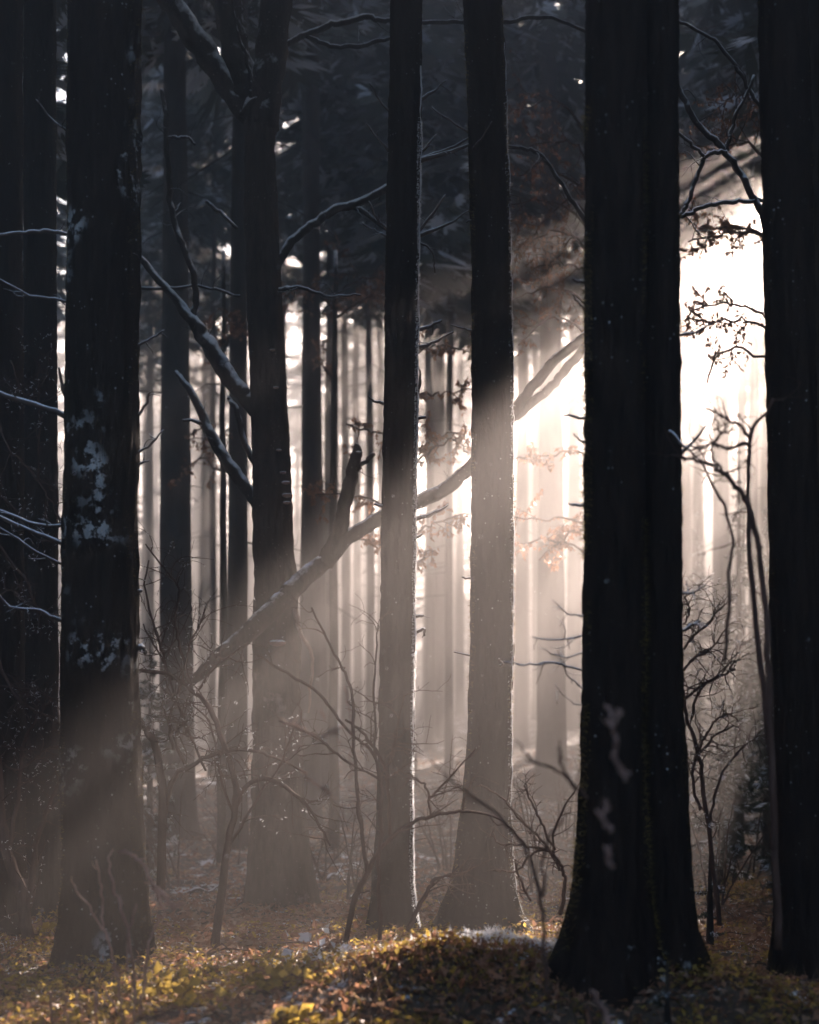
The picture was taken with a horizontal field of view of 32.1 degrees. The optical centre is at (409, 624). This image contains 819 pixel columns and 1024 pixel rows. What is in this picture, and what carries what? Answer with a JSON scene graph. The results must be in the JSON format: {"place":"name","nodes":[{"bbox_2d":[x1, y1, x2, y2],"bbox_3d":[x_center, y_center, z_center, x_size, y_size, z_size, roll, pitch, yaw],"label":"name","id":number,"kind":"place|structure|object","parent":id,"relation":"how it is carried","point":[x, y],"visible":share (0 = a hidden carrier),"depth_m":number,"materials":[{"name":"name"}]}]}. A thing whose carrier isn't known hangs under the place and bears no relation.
{"place":"outdoors","nodes":[
{"label":"outdoors","id":0,"kind":"place"},
{"bbox_2d":[0,635,818,1023],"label":"ground","id":1,"kind":"structure","parent":0,"point":[460,729],"depth_m":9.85,"materials":[{"name":"brown plant"}]},
{"bbox_2d":[0,0,27,936],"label":"spruce tree","id":2,"kind":"object","parent":1,"relation":"on","point":[11,150],"visible":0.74,"depth_m":7.31,"materials":[{"name":"brown plant"}]},
{"bbox_2d":[0,323,64,946],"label":"bare shrub","id":3,"kind":"object","parent":1,"relation":"on","point":[25,899],"visible":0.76,"depth_m":6.79,"materials":[{"name":"brown plant"}]},
{"bbox_2d":[23,0,61,920],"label":"spruce tree","id":4,"kind":"object","parent":1,"relation":"on","point":[40,137],"visible":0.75,"depth_m":8.51,"materials":[{"name":"brown plant"}]},
{"bbox_2d":[22,29,142,593],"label":"spruce tree","id":5,"kind":"object","parent":1,"relation":"on","point":[61,214],"visible":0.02,"depth_m":19.75,"materials":[{"name":"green plant"}]},
{"bbox_2d":[0,0,166,972],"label":"spruce tree","id":6,"kind":"object","parent":1,"relation":"on","point":[101,793],"visible":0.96,"depth_m":5.87,"materials":[{"name":"needle"},{"name":"dark bark"},{"name":"twig bark"}]},
{"bbox_2d":[22,0,157,203],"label":"spruce tree","id":7,"kind":"object","parent":1,"relation":"on","point":[61,35],"visible":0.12,"depth_m":12.13,"materials":[{"name":"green plant"}]},
{"bbox_2d":[49,849,184,1023],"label":"twig clump","id":8,"kind":"object","parent":1,"relation":"on","point":[157,890],"visible":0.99,"depth_m":4.50,"materials":[{"name":"brown wood"}]},
{"bbox_2d":[56,55,229,737],"bbox_3d":[-4.620,-4.753,25.103,4.093,14.214,3.891,0,0,0],"label":"spruce tree","id":9,"kind":"object","parent":1,"relation":"on","point":[146,350],"visible":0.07,"depth_m":24.95,"materials":[{"name":"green plant"}]},
{"bbox_2d":[57,67,231,731],"bbox_3d":[-3.612,-4.762,21.092,3.421,14.270,3.193,0,0,0],"label":"spruce tree","id":10,"kind":"object","parent":1,"relation":"on","point":[152,246],"visible":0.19,"depth_m":20.94,"materials":[{"name":"green plant"}]},
{"bbox_2d":[139,365,160,675],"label":"spruce tree","id":11,"kind":"object","parent":1,"relation":"on","point":[157,526],"visible":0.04,"depth_m":62.01,"materials":[{"name":"brown plant"}]},
{"bbox_2d":[139,645,182,880],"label":"young spruce","id":12,"kind":"object","parent":1,"relation":"on","point":[150,792],"visible":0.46,"depth_m":10.97,"materials":[{"name":"green plant"}]},
{"bbox_2d":[143,772,198,886],"bbox_3d":[-1.892,1.509,10.494,0.690,0.908,0.416,0,0,12],"label":"brush","id":13,"kind":"object","parent":1,"relation":"on","point":[148,842],"visible":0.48,"depth_m":10.50,"materials":[{"name":"brown plant"}]},
{"bbox_2d":[62,91,284,629],"bbox_3d":[-3.917,-4.389,23.217,3.809,13.578,3.652,0,0,0],"label":"spruce tree","id":14,"kind":"object","parent":1,"relation":"on","point":[153,163],"visible":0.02,"depth_m":23.06,"materials":[{"name":"green plant"}]},
{"bbox_2d":[129,960,227,1009],"bbox_3d":[-0.799,1.246,4.914,0.354,0.192,0.153,0,0,0],"label":"bramble plant","id":15,"kind":"object","parent":1,"relation":"on","point":[166,986],"visible":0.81,"depth_m":4.89,"materials":[{"name":"yellow plant"}]},
{"bbox_2d":[139,318,221,704],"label":"spruce tree","id":16,"kind":"object","parent":1,"relation":"on","point":[194,355],"visible":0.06,"depth_m":37.74,"materials":[{"name":"brown plant"}]},
{"bbox_2d":[22,0,365,839],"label":"spruce tree","id":17,"kind":"object","parent":1,"relation":"on","point":[168,54],"visible":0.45,"depth_m":13.84,"materials":[{"name":"brown plant"}]},
{"bbox_2d":[141,53,250,740],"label":"spruce tree","id":18,"kind":"object","parent":1,"relation":"on","point":[203,524],"visible":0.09,"depth_m":25.96,"materials":[{"name":"brown plant"}]},
{"bbox_2d":[190,355,219,670],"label":"spruce tree","id":19,"kind":"object","parent":1,"relation":"on","point":[194,572],"visible":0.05,"depth_m":56.74,"materials":[{"name":"brown plant"}]},
{"bbox_2d":[66,0,348,850],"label":"spruce tree","id":20,"kind":"object","parent":1,"relation":"on","point":[154,13],"visible":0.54,"depth_m":13.11,"materials":[{"name":"brown plant"}]},
{"bbox_2d":[167,250,248,866],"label":"young beech","id":21,"kind":"object","parent":1,"relation":"on","point":[222,694],"visible":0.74,"depth_m":11.98,"materials":[{"name":"brown plant"}]},
{"bbox_2d":[189,296,228,687],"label":"spruce tree","id":22,"kind":"object","parent":1,"relation":"on","point":[192,408],"visible":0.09,"depth_m":45.57,"materials":[{"name":"brown plant"}]},
{"bbox_2d":[141,141,289,725],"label":"spruce tree","id":23,"kind":"object","parent":1,"relation":"on","point":[208,533],"depth_m":29.85,"materials":[{"name":"brown plant"}]},
{"bbox_2d":[140,3,301,775],"bbox_3d":[-2.761,-4.646,19.972,3.322,14.021,3.300,0,0,42],"label":"spruce tree","id":24,"kind":"object","parent":1,"relation":"on","point":[219,170],"visible":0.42,"depth_m":19.98,"materials":[{"name":"brown plant"}]},
{"bbox_2d":[138,522,352,949],"bbox_3d":[-0.845,0.477,6.594,1.169,2.060,0.525,0,0,0],"label":"bare shrub","id":25,"kind":"object","parent":1,"relation":"on","point":[164,792],"visible":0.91,"depth_m":6.59,"materials":[{"name":"brown plant"}]},
{"bbox_2d":[216,339,295,687],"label":"spruce tree","id":26,"kind":"object","parent":1,"relation":"on","point":[250,681],"visible":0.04,"depth_m":49.35,"materials":[{"name":"brown plant"}]},
{"bbox_2d":[216,111,326,383],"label":"spruce tree","id":27,"kind":"object","parent":1,"relation":"on","point":[289,270],"visible":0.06,"depth_m":26.03,"materials":[{"name":"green plant"}]},
{"bbox_2d":[244,948,314,995],"bbox_3d":[-0.451,1.235,4.977,0.254,0.199,0.174,0,0,0],"label":"bramble plant","id":28,"kind":"object","parent":1,"relation":"on","point":[279,972],"visible":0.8,"depth_m":4.98,"materials":[{"name":"green plant"}]},
{"bbox_2d":[204,0,372,826],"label":"spruce tree","id":29,"kind":"object","parent":1,"relation":"on","point":[310,541],"visible":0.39,"depth_m":14.89,"materials":[{"name":"brown plant"}]},
{"bbox_2d":[272,1003,342,1023],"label":"bramble plant","id":30,"kind":"object","parent":1,"relation":"on","point":[301,1013],"visible":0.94,"depth_m":4.51,"materials":[{"name":"yellow plant"}]},
{"bbox_2d":[287,333,340,609],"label":"spruce tree","id":31,"kind":"object","parent":1,"relation":"on","point":[297,445],"visible":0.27,"depth_m":54.43,"materials":[{"name":"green plant"}]},
{"bbox_2d":[282,923,364,963],"bbox_3d":[-0.330,1.293,5.627,0.379,0.222,0.217,0,0,10],"label":"bramble plant","id":32,"kind":"object","parent":1,"relation":"on","point":[304,937],"visible":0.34,"depth_m":5.65,"materials":[{"name":"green plant"}]},
{"bbox_2d":[186,0,465,798],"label":"spruce tree","id":33,"kind":"object","parent":1,"relation":"on","point":[370,30],"visible":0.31,"depth_m":17.42,"materials":[{"name":"brown plant"}]},
{"bbox_2d":[275,149,376,750],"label":"spruce tree","id":34,"kind":"object","parent":1,"relation":"on","point":[346,643],"visible":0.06,"depth_m":23.98,"materials":[{"name":"brown plant"}]},
{"bbox_2d":[275,122,381,737],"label":"spruce tree","id":35,"kind":"object","parent":1,"relation":"on","point":[357,634],"visible":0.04,"depth_m":26.94,"materials":[{"name":"brown plant"}]},
{"bbox_2d":[219,0,442,701],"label":"spruce tree","id":36,"kind":"object","parent":1,"relation":"on","point":[331,225],"visible":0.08,"depth_m":20.89,"materials":[{"name":"brown plant"}]},
{"bbox_2d":[282,231,384,850],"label":"young beech","id":37,"kind":"object","parent":1,"relation":"on","point":[333,759],"visible":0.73,"depth_m":12.97,"materials":[{"name":"brown plant"}]},
{"bbox_2d":[286,251,384,708],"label":"spruce tree","id":38,"kind":"object","parent":1,"relation":"on","point":[339,326],"visible":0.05,"depth_m":36.51,"materials":[{"name":"brown plant"}]},
{"bbox_2d":[287,311,384,687],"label":"spruce tree","id":39,"kind":"object","parent":1,"relation":"on","point":[361,378],"visible":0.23,"depth_m":44.46,"materials":[{"name":"brown plant"}]},
{"bbox_2d":[309,787,366,882],"bbox_3d":[-0.663,1.611,10.806,0.632,0.778,0.503,0,0,-32],"label":"brush","id":40,"kind":"object","parent":1,"relation":"on","point":[317,870],"visible":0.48,"depth_m":10.79,"materials":[{"name":"brown plant"}]},
{"bbox_2d":[321,307,383,686],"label":"spruce tree","id":41,"kind":"object","parent":1,"relation":"on","point":[365,600],"visible":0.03,"depth_m":49.49,"materials":[{"name":"brown plant"}]},
{"bbox_2d":[141,0,584,908],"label":"beech tree","id":42,"kind":"object","parent":1,"relation":"on","point":[249,90],"visible":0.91,"depth_m":8.92,"materials":[{"name":"brown plant"}]},
{"bbox_2d":[282,58,454,769],"bbox_3d":[-0.567,-5.083,20.945,2.792,14.901,2.804,0,0,0],"label":"spruce tree","id":43,"kind":"object","parent":1,"relation":"on","point":[363,320],"visible":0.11,"depth_m":20.94,"materials":[{"name":"brown plant"}]},
{"bbox_2d":[313,771,426,903],"bbox_3d":[-0.293,1.418,9.356,0.673,0.936,0.476,0,0,29],"label":"brush","id":44,"kind":"object","parent":1,"relation":"on","point":[350,875],"visible":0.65,"depth_m":9.40,"materials":[{"name":"brown plant"}]},
{"bbox_2d":[339,529,423,677],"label":"spruce tree","id":45,"kind":"object","parent":1,"relation":"on","point":[362,576],"visible":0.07,"depth_m":60.67,"materials":[{"name":"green plant"}]},
{"bbox_2d":[301,326,471,573],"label":"young beech","id":46,"kind":"object","parent":1,"relation":"on","point":[432,451],"visible":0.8,"depth_m":10.20,"materials":[{"name":"orange plant"}]},
{"bbox_2d":[348,312,424,725],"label":"spruce tree","id":47,"kind":"object","parent":1,"relation":"on","point":[380,380],"visible":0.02,"depth_m":29.99,"materials":[{"name":"brown plant"}]},
{"bbox_2d":[0,839,772,977],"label":"hoar frost","id":48,"kind":"object","parent":1,"relation":"on","point":[491,932],"visible":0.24,"depth_m":5.22},
{"bbox_2d":[250,591,531,943],"bbox_3d":[-0.081,0.607,6.046,1.197,1.504,0.477,0,0,0],"label":"bare sapling","id":49,"kind":"object","parent":1,"relation":"on","point":[376,856],"visible":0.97,"depth_m":6.00,"materials":[{"name":"brown plant"}]},
{"bbox_2d":[204,0,584,785],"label":"spruce tree","id":50,"kind":"object","parent":1,"relation":"on","point":[446,178],"visible":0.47,"depth_m":18.14,"materials":[{"name":"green plant"}]},
{"bbox_2d":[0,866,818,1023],"bbox_3d":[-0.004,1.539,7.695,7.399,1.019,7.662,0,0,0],"label":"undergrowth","id":51,"kind":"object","parent":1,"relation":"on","point":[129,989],"visible":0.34,"depth_m":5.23,"materials":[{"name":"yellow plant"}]},
{"bbox_2d":[364,134,458,750],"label":"spruce tree","id":52,"kind":"object","parent":1,"relation":"on","point":[429,706],"visible":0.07,"depth_m":23.95,"materials":[{"name":"brown plant"}]},
{"bbox_2d":[362,0,468,931],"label":"spruce tree","id":53,"kind":"object","parent":1,"relation":"on","point":[399,536],"visible":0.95,"depth_m":7.43,"materials":[{"name":"brown plant"}]},
{"bbox_2d":[55,926,781,1023],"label":"mound moss","id":54,"kind":"object","parent":1,"relation":"on","point":[458,940],"visible":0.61,"depth_m":4.87,"materials":[{"name":"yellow plant"}]},
{"bbox_2d":[413,771,456,871],"bbox_3d":[0.135,1.534,11.488,0.702,0.993,0.404,0,0,0],"label":"brush","id":55,"kind":"object","parent":1,"relation":"on","point":[440,830],"visible":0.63,"depth_m":11.49,"materials":[{"name":"brown plant"}]},
{"bbox_2d":[416,329,460,739],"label":"spruce tree","id":56,"kind":"object","parent":1,"relation":"on","point":[439,386],"visible":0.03,"depth_m":26.32,"materials":[{"name":"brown plant"}]},
{"bbox_2d":[415,421,471,677],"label":"spruce tree","id":57,"kind":"object","parent":1,"relation":"on","point":[466,538],"visible":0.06,"depth_m":60.60,"materials":[{"name":"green plant"}]},
{"bbox_2d":[424,333,471,692],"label":"spruce tree","id":58,"kind":"object","parent":1,"relation":"on","point":[466,395],"visible":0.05,"depth_m":45.51,"materials":[{"name":"brown plant"}]},
{"bbox_2d":[320,0,584,781],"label":"spruce tree","id":59,"kind":"object","parent":1,"relation":"on","point":[448,562],"visible":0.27,"depth_m":18.95,"materials":[{"name":"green plant"}]},
{"bbox_2d":[325,0,584,331],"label":"spruce tree","id":60,"kind":"object","parent":1,"relation":"on","point":[522,233],"visible":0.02,"depth_m":20.73,"materials":[{"name":"green plant"}]},
{"bbox_2d":[453,343,470,715],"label":"spruce tree","id":61,"kind":"object","parent":1,"relation":"on","point":[459,699],"visible":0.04,"depth_m":32.93,"materials":[{"name":"brown plant"}]},
{"bbox_2d":[431,0,535,935],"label":"spruce tree","id":62,"kind":"object","parent":1,"relation":"on","point":[491,673],"visible":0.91,"depth_m":7.21,"materials":[{"name":"brown plant"}]},
{"bbox_2d":[424,76,584,746],"bbox_3d":[2.005,-4.721,25.014,4.346,14.190,4.512,0,0,0],"label":"spruce tree","id":63,"kind":"object","parent":1,"relation":"on","point":[521,723],"visible":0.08,"depth_m":24.87,"materials":[{"name":"brown plant"}]},
{"bbox_2d":[430,0,585,800],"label":"spruce tree","id":64,"kind":"object","parent":1,"relation":"on","point":[552,59],"visible":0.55,"depth_m":17.43,"materials":[{"name":"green plant"}]},
{"bbox_2d":[430,739,588,1000],"bbox_3d":[0.253,0.621,3.589,0.404,0.662,0.086,0,0,0],"label":"twig clump","id":65,"kind":"object","parent":1,"relation":"on","point":[541,893],"visible":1,"depth_m":3.60,"materials":[{"name":"brown plant"}]},
{"bbox_2d":[467,315,568,715],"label":"spruce tree","id":66,"kind":"object","parent":1,"relation":"on","point":[530,356],"visible":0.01,"depth_m":33.71,"materials":[{"name":"brown plant"}]},
{"bbox_2d":[473,769,579,915],"bbox_3d":[0.548,0.947,6.298,0.529,0.678,0.280,0,0,0],"label":"bare shrub","id":67,"kind":"object","parent":1,"relation":"on","point":[555,858],"visible":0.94,"depth_m":6.29,"materials":[{"name":"brown plant"}]},
{"bbox_2d":[515,295,538,720],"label":"spruce tree","id":68,"kind":"object","parent":1,"relation":"on","point":[535,366],"visible":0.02,"depth_m":31.99,"materials":[{"name":"brown plant"}]},
{"bbox_2d":[512,761,578,891],"bbox_3d":[0.913,1.474,9.951,0.668,1.022,0.407,0,0,23],"label":"brush","id":69,"kind":"object","parent":1,"relation":"on","point":[536,859],"visible":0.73,"depth_m":9.99,"materials":[{"name":"brown plant"}]},
{"bbox_2d":[506,49,585,572],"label":"young beech","id":70,"kind":"object","parent":1,"relation":"on","point":[533,460],"visible":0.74,"depth_m":10.49,"materials":[{"name":"brown plant"}]},
{"bbox_2d":[527,79,582,729],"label":"spruce tree","id":71,"kind":"object","parent":1,"relation":"on","point":[574,604],"visible":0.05,"depth_m":28.61,"materials":[{"name":"brown plant"}]},
{"bbox_2d":[544,755,580,837],"bbox_3d":[1.560,1.688,14.015,0.561,0.906,0.420,0,0,-23],"label":"brush","id":72,"kind":"object","parent":1,"relation":"on","point":[560,795],"visible":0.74,"depth_m":13.99,"materials":[{"name":"brown plant"}]},
{"bbox_2d":[502,0,675,1011],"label":"spruce tree","id":73,"kind":"object","parent":1,"relation":"on","point":[608,944],"visible":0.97,"depth_m":4.91,"materials":[{"name":"brown plant"}]},
{"bbox_2d":[594,704,631,868],"bbox_3d":[0.416,0.330,2.901,0.066,0.337,0.049,0,0,-32],"label":"lichen patch","id":74,"kind":"object","parent":73,"relation":"attached to","point":[624,774],"visible":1,"depth_m":2.90,"materials":[{"name":"grey plant"}]},
{"bbox_2d":[506,0,712,525],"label":"spruce tree","id":75,"kind":"object","parent":1,"relation":"on","point":[566,122],"visible":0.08,"depth_m":18.35,"materials":[{"name":"green plant"}]},
{"bbox_2d":[525,20,762,407],"bbox_3d":[4.141,-4.577,23.927,5.246,13.892,5.360,0,0,0],"label":"spruce tree","id":76,"kind":"object","parent":1,"relation":"on","point":[699,369],"visible":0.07,"depth_m":24.23,"materials":[{"name":"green plant"}]},
{"bbox_2d":[561,205,762,406],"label":"spruce tree","id":77,"kind":"object","parent":1,"relation":"on","point":[732,285],"visible":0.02,"depth_m":26.76,"materials":[{"name":"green plant"}]},
{"bbox_2d":[644,0,720,979],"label":"spruce tree","id":78,"kind":"object","parent":1,"relation":"on","point":[668,799],"visible":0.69,"depth_m":5.05,"materials":[{"name":"brown plant"}]},
{"bbox_2d":[681,253,713,736],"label":"spruce tree","id":79,"kind":"object","parent":1,"relation":"on","point":[696,502],"visible":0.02,"depth_m":26.97,"materials":[{"name":"brown plant"}]},
{"bbox_2d":[681,275,730,718],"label":"spruce tree","id":80,"kind":"object","parent":1,"relation":"on","point":[687,514],"visible":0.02,"depth_m":31.51,"materials":[{"name":"brown plant"}]},
{"bbox_2d":[682,512,730,803],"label":"young spruce","id":81,"kind":"object","parent":1,"relation":"on","point":[692,654],"visible":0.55,"depth_m":16.97,"materials":[{"name":"green plant"}]},
{"bbox_2d":[694,850,726,947],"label":"young spruce","id":82,"kind":"object","parent":1,"relation":"on","point":[710,932],"visible":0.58,"depth_m":6.59,"materials":[{"name":"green plant"}]},
{"bbox_2d":[679,53,760,749],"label":"spruce tree","id":83,"kind":"object","parent":1,"relation":"on","point":[742,388],"visible":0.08,"depth_m":23.96,"materials":[{"name":"brown plant"}]},
{"bbox_2d":[679,13,761,758],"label":"spruce tree","id":84,"kind":"object","parent":1,"relation":"on","point":[721,391],"visible":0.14,"depth_m":22.42,"materials":[{"name":"brown plant"}]},
{"bbox_2d":[679,0,761,263],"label":"spruce tree","id":85,"kind":"object","parent":1,"relation":"on","point":[686,43],"visible":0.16,"depth_m":15.80,"materials":[{"name":"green plant"}]},
{"bbox_2d":[679,20,762,239],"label":"crooked beech","id":86,"kind":"object","parent":1,"relation":"on","point":[723,150],"visible":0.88,"depth_m":6.99,"materials":[{"name":"brown plant"}]},
{"bbox_2d":[681,148,762,729],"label":"spruce tree","id":87,"kind":"object","parent":1,"relation":"on","point":[699,272],"visible":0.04,"depth_m":26.12,"materials":[{"name":"brown plant"}]},
{"bbox_2d":[686,583,757,749],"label":"young spruce","id":88,"kind":"object","parent":1,"relation":"on","point":[705,720],"visible":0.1,"depth_m":24.01,"materials":[{"name":"green plant"}]},
{"bbox_2d":[679,0,766,779],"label":"spruce tree","id":89,"kind":"object","parent":1,"relation":"on","point":[687,78],"visible":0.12,"depth_m":18.47,"materials":[{"name":"brown plant"}]},
{"bbox_2d":[687,24,758,90],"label":"spruce tree","id":90,"kind":"object","parent":1,"relation":"on","point":[751,65],"visible":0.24,"depth_m":12.97,"materials":[{"name":"green plant"}]},
{"bbox_2d":[682,566,766,925],"bbox_3d":[1.423,0.543,6.397,0.686,1.623,0.318,0,0,0],"label":"bare shrub","id":91,"kind":"object","parent":1,"relation":"on","point":[697,757],"visible":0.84,"depth_m":6.39,"materials":[{"name":"brown plant"}]},
{"bbox_2d":[678,0,770,763],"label":"spruce tree","id":92,"kind":"object","parent":1,"relation":"on","point":[688,232],"visible":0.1,"depth_m":20.46,"materials":[{"name":"brown plant"}]},
{"bbox_2d":[688,0,760,248],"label":"spruce tree","id":93,"kind":"object","parent":1,"relation":"on","point":[704,73],"visible":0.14,"depth_m":15.83,"materials":[{"name":"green plant"}]},
{"bbox_2d":[649,377,801,949],"bbox_3d":[0.977,0.128,4.549,0.373,1.852,0.483,0,0,41],"label":"elder bush","id":94,"kind":"object","parent":1,"relation":"on","point":[766,684],"visible":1,"depth_m":4.50,"materials":[{"name":"brown plant"}]},
{"bbox_2d":[679,71,773,906],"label":"young beech","id":95,"kind":"object","parent":1,"relation":"on","point":[727,227],"visible":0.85,"depth_m":8.59,"materials":[{"name":"brown plant"}]},
{"bbox_2d":[689,702,768,889],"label":"young spruce","id":96,"kind":"object","parent":1,"relation":"on","point":[735,781],"visible":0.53,"depth_m":10.45,"materials":[{"name":"green plant"}]},
{"bbox_2d":[690,777,769,909],"bbox_3d":[2.207,1.387,8.995,1.138,0.937,0.464,0,0,0],"label":"brush","id":97,"kind":"object","parent":1,"relation":"on","point":[723,900],"visible":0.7,"depth_m":9.00,"materials":[{"name":"brown plant"}]},
{"bbox_2d":[728,279,747,685],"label":"spruce tree","id":98,"kind":"object","parent":1,"relation":"on","point":[732,508],"visible":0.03,"depth_m":47.28,"materials":[{"name":"brown plant"}]},
{"bbox_2d":[713,449,763,846],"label":"young spruce","id":99,"kind":"object","parent":1,"relation":"on","point":[739,685],"visible":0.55,"depth_m":12.98,"materials":[{"name":"green plant"}]},
{"bbox_2d":[724,507,770,863],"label":"young spruce","id":100,"kind":"object","parent":1,"relation":"on","point":[754,697],"visible":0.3,"depth_m":12.00,"materials":[{"name":"green plant"}]},
{"bbox_2d":[744,729,772,892],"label":"young spruce","id":101,"kind":"object","parent":1,"relation":"on","point":[756,805],"visible":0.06,"depth_m":9.57,"materials":[{"name":"green plant"}]},
{"bbox_2d":[755,0,818,984],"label":"spruce tree","id":102,"kind":"object","parent":1,"relation":"on","point":[786,129],"visible":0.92,"depth_m":5.51,"materials":[{"name":"brown plant"}]},
{"bbox_2d":[56,3,762,629],"label":"sky","id":103,"kind":"structure","parent":0,"point":[421,480],"materials":[{"name":"white"}]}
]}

